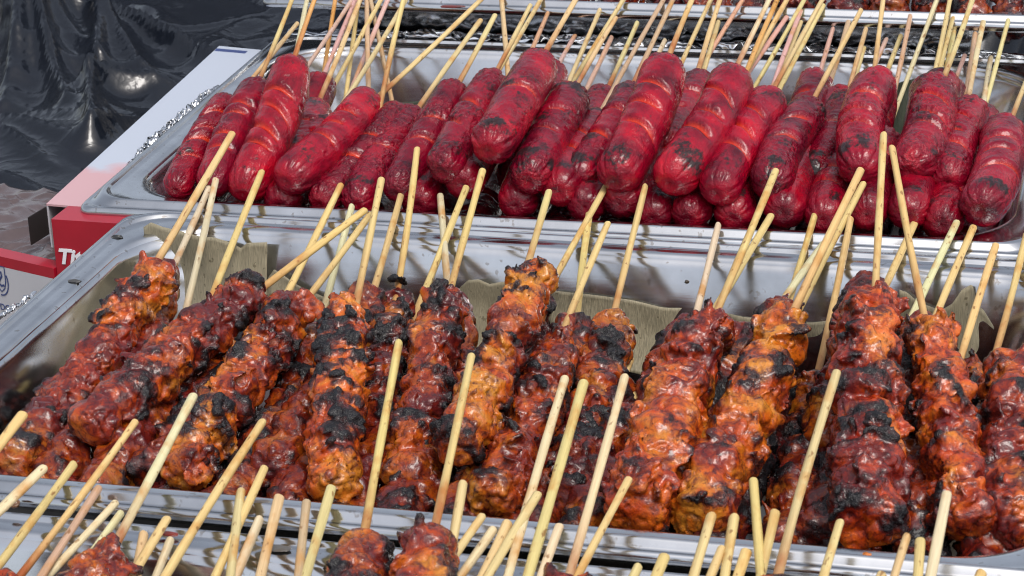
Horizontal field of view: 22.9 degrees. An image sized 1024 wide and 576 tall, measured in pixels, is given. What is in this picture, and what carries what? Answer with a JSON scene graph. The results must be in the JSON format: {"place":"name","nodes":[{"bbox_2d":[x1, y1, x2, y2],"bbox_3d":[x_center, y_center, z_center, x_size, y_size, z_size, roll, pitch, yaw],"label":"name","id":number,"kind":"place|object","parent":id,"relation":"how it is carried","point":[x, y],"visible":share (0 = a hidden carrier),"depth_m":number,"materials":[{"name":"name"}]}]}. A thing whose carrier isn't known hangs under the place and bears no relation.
{"place":"outdoors","nodes":[
{"label":"outdoors","id":0,"kind":"place"},
{"bbox_2d":[287,28,1023,58],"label":"foil strip","id":1,"kind":"object","parent":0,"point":[426,33],"visible":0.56,"depth_m":1.65,"materials":[{"name":"silver metal"}]},
{"bbox_3d":[0.172,0.292,1.866,2.020,0.796,2.280,3,22,14],"label":"table","id":2,"kind":"object","parent":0,"visible":0},
{"bbox_2d":[0,183,58,324],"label":"white carton","id":3,"kind":"object","parent":2,"relation":"on","point":[26,267],"visible":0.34,"depth_m":1.44,"materials":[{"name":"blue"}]},
{"bbox_2d":[51,206,124,274],"bbox_3d":[-0.227,0.005,1.414,0.047,0.098,0.023,3,22,14],"label":"red carton","id":4,"kind":"object","parent":2,"relation":"on","point":[77,233],"visible":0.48,"depth_m":1.39,"materials":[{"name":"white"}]},
{"bbox_2d":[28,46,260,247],"bbox_3d":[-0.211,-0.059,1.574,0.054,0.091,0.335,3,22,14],"label":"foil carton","id":5,"kind":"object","parent":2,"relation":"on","point":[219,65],"visible":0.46,"depth_m":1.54,"materials":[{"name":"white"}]},
{"bbox_2d":[0,512,703,575],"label":"steel tray","id":6,"kind":"object","parent":2,"relation":"on","point":[202,553],"visible":0.5,"depth_m":1.03,"materials":[{"name":"silver metal"}]},
{"bbox_2d":[0,419,138,575],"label":"chicken skewer","id":7,"kind":"object","parent":6,"relation":"in","point":[37,553],"visible":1,"depth_m":1.04,"materials":[{"name":"brown wood"}]},
{"bbox_2d":[134,516,170,566],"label":"chicken skewer","id":8,"kind":"object","parent":6,"relation":"in","point":[151,543],"visible":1,"depth_m":1.02,"materials":[{"name":"brown wood"}]},
{"bbox_2d":[56,393,197,575],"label":"chicken skewer","id":9,"kind":"object","parent":8,"relation":"on","point":[105,556],"visible":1,"depth_m":0.99,"materials":[{"name":"brown wood"}]},
{"bbox_2d":[160,418,265,575],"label":"chicken skewer","id":10,"kind":"object","parent":6,"relation":"in","point":[205,510],"visible":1,"depth_m":1.03,"materials":[{"name":"brown wood"}]},
{"bbox_2d":[323,339,402,575],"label":"chicken skewer","id":11,"kind":"object","parent":6,"relation":"in","point":[364,549],"visible":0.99,"depth_m":0.95,"materials":[{"name":"brown wood"}]},
{"bbox_2d":[450,480,467,540],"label":"chicken skewer","id":12,"kind":"object","parent":6,"relation":"in","point":[459,503],"visible":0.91,"depth_m":0.98,"materials":[{"name":"brown wood"}]},
{"bbox_2d":[389,353,474,575],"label":"chicken skewer","id":13,"kind":"object","parent":12,"relation":"on","point":[430,548],"visible":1,"depth_m":0.94,"materials":[{"name":"brown wood"}]},
{"bbox_2d":[503,375,568,575],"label":"chicken skewer","id":14,"kind":"object","parent":6,"relation":"on","point":[537,470],"visible":1,"depth_m":1.02,"materials":[{"name":"brown wood"}]},
{"bbox_2d":[537,523,563,575],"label":"chicken skewer","id":15,"kind":"object","parent":6,"relation":"on","point":[551,547],"visible":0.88,"depth_m":0.97,"materials":[{"name":"brown wood"}]},
{"bbox_2d":[522,379,588,575],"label":"chicken skewer","id":16,"kind":"object","parent":15,"relation":"on","point":[535,550],"visible":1,"depth_m":1.01,"materials":[{"name":"brown wood"}]},
{"bbox_2d":[629,563,641,575],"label":"chicken skewer","id":17,"kind":"object","parent":6,"relation":"in","point":[636,570],"visible":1,"depth_m":0.95,"materials":[{"name":"brown wood"}]},
{"bbox_2d":[543,373,628,575],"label":"chicken skewer","id":18,"kind":"object","parent":17,"relation":"on","point":[549,569],"visible":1,"depth_m":0.99,"materials":[{"name":"brown wood"}]},
{"bbox_2d":[720,513,738,575],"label":"chicken skewer","id":19,"kind":"object","parent":6,"relation":"in","point":[731,535],"visible":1,"depth_m":0.95,"materials":[{"name":"brown wood"}]},
{"bbox_2d":[762,369,840,575],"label":"chicken skewer","id":20,"kind":"object","parent":19,"relation":"on","point":[787,537],"visible":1,"depth_m":0.98,"materials":[{"name":"brown wood"}]},
{"bbox_2d":[0,212,1023,575],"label":"steel tray","id":21,"kind":"object","parent":2,"relation":"on","point":[44,330],"visible":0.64,"depth_m":1.27,"materials":[{"name":"silver metal"}]},
{"bbox_2d":[0,380,62,476],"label":"chicken skewer","id":22,"kind":"object","parent":21,"relation":"in","point":[39,429],"visible":0.42,"depth_m":1.15,"materials":[{"name":"brown food"}]},
{"bbox_2d":[46,131,234,426],"bbox_3d":[-0.182,0.006,1.240,0.031,0.105,0.219,7,23,22],"label":"chicken skewer","id":23,"kind":"object","parent":22,"relation":"on","point":[122,317],"visible":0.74,"depth_m":1.22,"materials":[{"name":"brown food"}]},
{"bbox_2d":[31,423,95,480],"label":"chicken skewer","id":24,"kind":"object","parent":21,"relation":"in","point":[64,446],"visible":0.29,"depth_m":1.14,"materials":[{"name":"brown food"}]},
{"bbox_2d":[131,185,210,353],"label":"chicken skewer","id":25,"kind":"object","parent":24,"relation":"on","point":[165,316],"visible":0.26,"depth_m":1.26,"materials":[{"name":"brown food"}]},
{"bbox_2d":[78,374,197,485],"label":"chicken skewer","id":26,"kind":"object","parent":21,"relation":"in","point":[140,436],"visible":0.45,"depth_m":1.14,"materials":[{"name":"brown food"}]},
{"bbox_2d":[67,207,367,446],"bbox_3d":[-0.136,0.017,1.225,0.033,0.048,0.229,10,25,29],"label":"chicken skewer","id":27,"kind":"object","parent":26,"relation":"on","point":[161,367],"visible":0.95,"depth_m":1.18,"materials":[{"name":"brown food"}]},
{"bbox_2d":[151,431,238,491],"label":"chicken skewer","id":28,"kind":"object","parent":21,"relation":"in","point":[162,483],"visible":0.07,"depth_m":1.12,"materials":[{"name":"brown food"}]},
{"bbox_2d":[125,352,225,486],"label":"chicken skewer","id":29,"kind":"object","parent":28,"relation":"on","point":[139,462],"visible":0.26,"depth_m":1.14,"materials":[{"name":"brown food"}]},
{"bbox_2d":[143,223,267,304],"bbox_3d":[-0.164,-0.003,1.350,0.069,0.061,0.016,3,22,14],"label":"banana leaf","id":30,"kind":"object","parent":21,"relation":"in","point":[252,256],"visible":0.34,"depth_m":1.35,"materials":[{"name":"beige plant"}]},
{"bbox_2d":[199,384,296,496],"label":"chicken skewer","id":31,"kind":"object","parent":21,"relation":"in","point":[245,474],"visible":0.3,"depth_m":1.14,"materials":[{"name":"brown food"}]},
{"bbox_2d":[159,211,370,490],"bbox_3d":[-0.113,0.027,1.209,0.034,0.050,0.246,4,23,17],"label":"chicken skewer","id":32,"kind":"object","parent":21,"relation":"in","point":[259,355],"visible":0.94,"depth_m":1.16,"materials":[{"name":"brown food"}]},
{"bbox_2d":[266,440,361,501],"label":"chicken skewer","id":33,"kind":"object","parent":21,"relation":"in","point":[289,483],"visible":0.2,"depth_m":1.11,"materials":[{"name":"brown food"}]},
{"bbox_2d":[248,364,314,487],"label":"chicken skewer","id":34,"kind":"object","parent":33,"relation":"on","point":[278,449],"visible":0.36,"depth_m":1.14,"materials":[{"name":"brown food"}]},
{"bbox_2d":[274,203,354,387],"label":"chicken skewer","id":35,"kind":"object","parent":21,"relation":"in","point":[301,363],"visible":0.18,"depth_m":1.22,"materials":[{"name":"brown food"}]},
{"bbox_2d":[333,395,400,506],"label":"chicken skewer","id":36,"kind":"object","parent":21,"relation":"in","point":[367,447],"visible":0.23,"depth_m":1.13,"materials":[{"name":"brown food"}]},
{"bbox_2d":[301,177,384,502],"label":"chicken skewer","id":37,"kind":"object","parent":36,"relation":"on","point":[333,432],"visible":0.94,"depth_m":1.14,"materials":[{"name":"brown food"}]},
{"bbox_2d":[346,193,403,327],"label":"chicken skewer","id":38,"kind":"object","parent":21,"relation":"in","point":[373,297],"visible":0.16,"depth_m":1.24,"materials":[{"name":"brown wood"}]},
{"bbox_2d":[365,147,419,427],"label":"chicken skewer","id":39,"kind":"object","parent":21,"relation":"in","point":[388,329],"visible":0.62,"depth_m":1.22,"materials":[{"name":"brown food"}]},
{"bbox_2d":[375,419,456,511],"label":"chicken skewer","id":40,"kind":"object","parent":21,"relation":"in","point":[397,491],"visible":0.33,"depth_m":1.09,"materials":[{"name":"brown food"}]},
{"bbox_2d":[414,355,475,474],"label":"chicken skewer","id":41,"kind":"object","parent":21,"relation":"in","point":[430,450],"visible":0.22,"depth_m":1.11,"materials":[{"name":"brown food"}]},
{"bbox_2d":[379,168,485,485],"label":"chicken skewer","id":42,"kind":"object","parent":41,"relation":"on","point":[435,334],"visible":0.88,"depth_m":1.16,"materials":[{"name":"brown food"}]},
{"bbox_2d":[443,412,507,515],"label":"chicken skewer","id":43,"kind":"object","parent":21,"relation":"in","point":[465,473],"visible":0.09,"depth_m":1.09,"materials":[{"name":"brown food"}]},
{"bbox_2d":[429,189,558,466],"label":"chicken skewer","id":44,"kind":"object","parent":43,"relation":"on","point":[511,333],"visible":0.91,"depth_m":1.13,"materials":[{"name":"brown food"}]},
{"bbox_2d":[502,424,565,522],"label":"chicken skewer","id":45,"kind":"object","parent":21,"relation":"in","point":[556,514],"visible":0.12,"depth_m":1.08,"materials":[{"name":"brown food"}]},
{"bbox_2d":[554,212,593,391],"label":"chicken skewer","id":46,"kind":"object","parent":45,"relation":"on","point":[580,326],"visible":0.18,"depth_m":1.21,"materials":[{"name":"brown food"}]},
{"bbox_2d":[466,221,610,517],"bbox_3d":[0.022,0.036,1.183,0.031,0.048,0.262,3,22,14],"label":"chicken skewer","id":47,"kind":"object","parent":46,"relation":"on","point":[498,483],"visible":0.82,"depth_m":1.12,"materials":[{"name":"brown food"}]},
{"bbox_2d":[543,358,636,513],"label":"chicken skewer","id":48,"kind":"object","parent":21,"relation":"in","point":[579,465],"visible":0.41,"depth_m":1.10,"materials":[{"name":"brown food"}]},
{"bbox_2d":[544,183,647,467],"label":"chicken skewer","id":49,"kind":"object","parent":48,"relation":"on","point":[606,360],"visible":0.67,"depth_m":1.18,"materials":[{"name":"brown food"}]},
{"bbox_2d":[557,392,636,526],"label":"chicken skewer","id":50,"kind":"object","parent":21,"relation":"in","point":[572,510],"visible":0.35,"depth_m":1.08,"materials":[{"name":"brown food"}]},
{"bbox_2d":[668,523,675,532],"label":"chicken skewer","id":51,"kind":"object","parent":21,"relation":"in","point":[671,529],"visible":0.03,"depth_m":1.05,"materials":[{"name":"food"}]},
{"bbox_2d":[598,168,778,531],"bbox_3d":[0.083,0.023,1.148,0.039,0.075,0.270,3,22,14],"label":"chicken skewer","id":52,"kind":"object","parent":51,"relation":"on","point":[666,418],"visible":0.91,"depth_m":1.07,"materials":[{"name":"brown food"}]},
{"bbox_2d":[707,241,821,417],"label":"chicken skewer","id":53,"kind":"object","parent":51,"relation":"on","point":[743,333],"visible":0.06,"depth_m":1.15,"materials":[{"name":"brown food"}]},
{"bbox_2d":[549,291,825,374],"bbox_3d":[0.090,0.027,1.294,0.146,0.045,0.018,3,22,14],"label":"banana leaf","id":54,"kind":"object","parent":21,"relation":"on","point":[649,321],"visible":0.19,"depth_m":1.30,"materials":[{"name":"beige plant"}]},
{"bbox_2d":[692,426,781,538],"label":"chicken skewer","id":55,"kind":"object","parent":21,"relation":"in","point":[744,530],"visible":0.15,"depth_m":1.08,"materials":[{"name":"brown food"}]},
{"bbox_2d":[670,167,864,534],"bbox_3d":[0.121,0.025,1.140,0.034,0.083,0.261,6,23,20],"label":"chicken skewer","id":56,"kind":"object","parent":55,"relation":"on","point":[732,451],"visible":0.98,"depth_m":1.08,"materials":[{"name":"brown food"}]},
{"bbox_2d":[762,430,819,543],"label":"chicken skewer","id":57,"kind":"object","parent":21,"relation":"in","point":[783,482],"visible":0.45,"depth_m":1.08,"materials":[{"name":"brown food"}]},
{"bbox_2d":[764,216,853,496],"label":"chicken skewer","id":58,"kind":"object","parent":21,"relation":"in","point":[806,382],"visible":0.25,"depth_m":1.18,"materials":[{"name":"brown wood"}]},
{"bbox_2d":[796,443,831,545],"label":"chicken skewer","id":59,"kind":"object","parent":21,"relation":"in","point":[812,525],"visible":0.22,"depth_m":1.05,"materials":[{"name":"brown food"}]},
{"bbox_2d":[797,221,917,447],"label":"chicken skewer","id":60,"kind":"object","parent":59,"relation":"on","point":[807,419],"visible":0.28,"depth_m":1.13,"materials":[{"name":"brown food"}]},
{"bbox_2d":[819,536,882,550],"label":"chicken skewer","id":61,"kind":"object","parent":21,"relation":"in","point":[827,540],"visible":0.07,"depth_m":1.04,"materials":[{"name":"brown food"}]},
{"bbox_2d":[824,131,914,549],"bbox_3d":[0.157,0.017,1.121,0.038,0.095,0.267,0,22,7],"label":"chicken skewer","id":62,"kind":"object","parent":61,"relation":"on","point":[869,468],"visible":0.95,"depth_m":1.05,"materials":[{"name":"brown food"}]},
{"bbox_2d":[889,145,997,542],"bbox_3d":[0.189,0.019,1.139,0.032,0.090,0.264,-1,22,3],"label":"chicken skewer","id":63,"kind":"object","parent":21,"relation":"in","point":[944,411],"visible":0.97,"depth_m":1.08,"materials":[{"name":"brown food"}]},
{"bbox_2d":[952,532,1007,556],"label":"chicken skewer","id":64,"kind":"object","parent":21,"relation":"on","point":[988,544],"visible":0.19,"depth_m":1.03,"materials":[{"name":"brown food"}]},
{"bbox_2d":[976,342,1023,550],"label":"chicken skewer","id":65,"kind":"object","parent":64,"relation":"on","point":[1000,391],"visible":0.86,"depth_m":1.07,"materials":[{"name":"brown food"}]},
{"bbox_2d":[0,0,1023,191],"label":"plastic sheet","id":66,"kind":"object","parent":2,"relation":"on","point":[84,84],"visible":0.24,"depth_m":1.93,"materials":[{"name":"black plastic"}]},
{"bbox_2d":[80,35,1023,260],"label":"steel tray","id":67,"kind":"object","parent":2,"relation":"on","point":[134,186],"visible":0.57,"depth_m":1.50,"materials":[{"name":"silver metal"}]},
{"bbox_2d":[163,21,298,198],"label":"sausage skewer","id":68,"kind":"object","parent":67,"relation":"on","point":[179,181],"visible":0.71,"depth_m":1.43,"materials":[{"name":"red food"}]},
{"bbox_2d":[225,195,262,203],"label":"sausage skewer","id":69,"kind":"object","parent":67,"relation":"in","point":[231,198],"visible":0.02,"depth_m":1.45,"materials":[{"name":"brown wood"}]},
{"bbox_2d":[196,0,293,196],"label":"sausage skewer","id":70,"kind":"object","parent":69,"relation":"on","point":[238,114],"visible":0.64,"depth_m":1.43,"materials":[{"name":"red food"}]},
{"bbox_2d":[228,0,316,201],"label":"sausage skewer","id":71,"kind":"object","parent":67,"relation":"on","point":[271,134],"visible":0.95,"depth_m":1.42,"materials":[{"name":"red food"}]},
{"bbox_2d":[308,0,405,207],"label":"sausage skewer","id":72,"kind":"object","parent":67,"relation":"on","point":[321,191],"visible":0.66,"depth_m":1.42,"materials":[{"name":"red food"}]},
{"bbox_2d":[273,0,483,194],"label":"sausage skewer","id":73,"kind":"object","parent":67,"relation":"on","point":[305,163],"visible":0.88,"depth_m":1.41,"materials":[{"name":"red food"}]},
{"bbox_2d":[379,194,402,210],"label":"sausage skewer","id":74,"kind":"object","parent":67,"relation":"in","point":[386,203],"visible":0.06,"depth_m":1.43,"materials":[{"name":"food"}]},
{"bbox_2d":[341,18,482,208],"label":"sausage skewer","id":75,"kind":"object","parent":74,"relation":"on","point":[371,165],"visible":0.64,"depth_m":1.41,"materials":[{"name":"red food"}]},
{"bbox_2d":[402,0,542,211],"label":"sausage skewer","id":76,"kind":"object","parent":67,"relation":"on","point":[429,187],"visible":0.27,"depth_m":1.38,"materials":[{"name":"red food"}]},
{"bbox_2d":[383,13,496,202],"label":"sausage skewer","id":77,"kind":"object","parent":76,"relation":"on","point":[433,115],"visible":0.68,"depth_m":1.40,"materials":[{"name":"red food"}]},
{"bbox_2d":[460,169,501,215],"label":"sausage skewer","id":78,"kind":"object","parent":67,"relation":"in","point":[487,203],"visible":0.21,"depth_m":1.43,"materials":[{"name":"brown wood"}]},
{"bbox_2d":[445,11,549,198],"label":"sausage skewer","id":79,"kind":"object","parent":78,"relation":"on","point":[467,174],"visible":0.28,"depth_m":1.36,"materials":[{"name":"red food"}]},
{"bbox_2d":[426,3,532,183],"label":"sausage skewer","id":80,"kind":"object","parent":79,"relation":"on","point":[450,153],"visible":0.75,"depth_m":1.38,"materials":[{"name":"red food"}]},
{"bbox_2d":[498,8,601,216],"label":"sausage skewer","id":81,"kind":"object","parent":67,"relation":"on","point":[513,200],"visible":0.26,"depth_m":1.36,"materials":[{"name":"red food"}]},
{"bbox_2d":[470,0,577,164],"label":"sausage skewer","id":82,"kind":"object","parent":81,"relation":"on","point":[502,126],"visible":1,"depth_m":1.37,"materials":[{"name":"red food"}]},
{"bbox_2d":[510,16,617,193],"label":"sausage skewer","id":83,"kind":"object","parent":81,"relation":"on","point":[557,121],"visible":0.94,"depth_m":1.38,"materials":[{"name":"red food"}]},
{"bbox_2d":[541,0,665,206],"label":"sausage skewer","id":84,"kind":"object","parent":67,"relation":"on","point":[564,181],"visible":0.57,"depth_m":1.36,"materials":[{"name":"red food"}]},
{"bbox_2d":[571,0,674,180],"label":"sausage skewer","id":85,"kind":"object","parent":84,"relation":"on","point":[587,152],"visible":0.56,"depth_m":1.39,"materials":[{"name":"red food"}]},
{"bbox_2d":[602,0,712,218],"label":"sausage skewer","id":86,"kind":"object","parent":67,"relation":"on","point":[621,205],"visible":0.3,"depth_m":1.35,"materials":[{"name":"red food"}]},
{"bbox_2d":[596,0,694,192],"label":"sausage skewer","id":87,"kind":"object","parent":86,"relation":"on","point":[627,158],"visible":1,"depth_m":1.36,"materials":[{"name":"red food"}]},
{"bbox_2d":[671,0,779,225],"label":"sausage skewer","id":88,"kind":"object","parent":67,"relation":"on","point":[695,207],"visible":0.23,"depth_m":1.34,"materials":[{"name":"red food"}]},
{"bbox_2d":[652,0,771,195],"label":"sausage skewer","id":89,"kind":"object","parent":88,"relation":"on","point":[687,154],"visible":0.96,"depth_m":1.35,"materials":[{"name":"red food"}]},
{"bbox_2d":[713,9,802,227],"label":"sausage skewer","id":90,"kind":"object","parent":67,"relation":"on","point":[739,211],"visible":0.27,"depth_m":1.33,"materials":[{"name":"red food"}]},
{"bbox_2d":[699,0,824,205],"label":"sausage skewer","id":91,"kind":"object","parent":90,"relation":"on","point":[725,175],"visible":0.93,"depth_m":1.35,"materials":[{"name":"red food"}]},
{"bbox_2d":[763,20,850,228],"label":"sausage skewer","id":92,"kind":"object","parent":67,"relation":"on","point":[786,207],"visible":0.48,"depth_m":1.33,"materials":[{"name":"red food"}]},
{"bbox_2d":[750,8,862,196],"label":"sausage skewer","id":93,"kind":"object","parent":92,"relation":"on","point":[792,132],"visible":0.98,"depth_m":1.36,"materials":[{"name":"red food"}]},
{"bbox_2d":[804,37,887,231],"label":"sausage skewer","id":94,"kind":"object","parent":67,"relation":"on","point":[828,189],"visible":0.44,"depth_m":1.33,"materials":[{"name":"red food"}]},
{"bbox_2d":[809,27,867,174],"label":"sausage skewer","id":95,"kind":"object","parent":94,"relation":"on","point":[822,148],"visible":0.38,"depth_m":1.39,"materials":[{"name":"red food"}]},
{"bbox_2d":[851,14,912,230],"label":"sausage skewer","id":96,"kind":"object","parent":67,"relation":"on","point":[863,213],"visible":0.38,"depth_m":1.32,"materials":[{"name":"red food"}]},
{"bbox_2d":[835,0,895,183],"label":"sausage skewer","id":97,"kind":"object","parent":96,"relation":"on","point":[867,102],"visible":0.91,"depth_m":1.35,"materials":[{"name":"red food"}]},
{"bbox_2d":[888,16,954,228],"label":"sausage skewer","id":98,"kind":"object","parent":67,"relation":"on","point":[918,190],"visible":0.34,"depth_m":1.31,"materials":[{"name":"red food"}]},
{"bbox_2d":[888,0,974,176],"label":"sausage skewer","id":99,"kind":"object","parent":98,"relation":"on","point":[923,139],"visible":0.88,"depth_m":1.36,"materials":[{"name":"red food"}]},
{"bbox_2d":[922,31,977,236],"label":"sausage skewer","id":100,"kind":"object","parent":67,"relation":"on","point":[943,213],"visible":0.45,"depth_m":1.31,"materials":[{"name":"red food"}]},
{"bbox_2d":[932,20,989,186],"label":"sausage skewer","id":101,"kind":"object","parent":100,"relation":"on","point":[955,162],"visible":0.74,"depth_m":1.36,"materials":[{"name":"red food"}]},
{"bbox_2d":[959,81,1023,226],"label":"sausage skewer","id":102,"kind":"object","parent":67,"relation":"on","point":[990,190],"visible":1,"depth_m":1.31,"materials":[{"name":"red food"}]},
{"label":"sausage skewer","id":103,"kind":"object","parent":67,"relation":"in","visible":0},
{"bbox_2d":[634,20,720,223],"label":"sausage skewer","id":104,"kind":"object","parent":103,"relation":"on","point":[657,205],"visible":0.24,"depth_m":1.34,"materials":[{"name":"red food"}]},
{"bbox_2d":[664,0,721,145],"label":"sausage skewer","id":105,"kind":"object","parent":104,"relation":"on","point":[696,78],"visible":0.28,"depth_m":1.46,"materials":[{"name":"red food"}]},
{"bbox_2d":[263,0,1023,55],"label":"steel tray","id":106,"kind":"object","parent":2,"relation":"on","point":[425,14],"visible":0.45,"depth_m":1.63,"materials":[{"name":"silver metal"}]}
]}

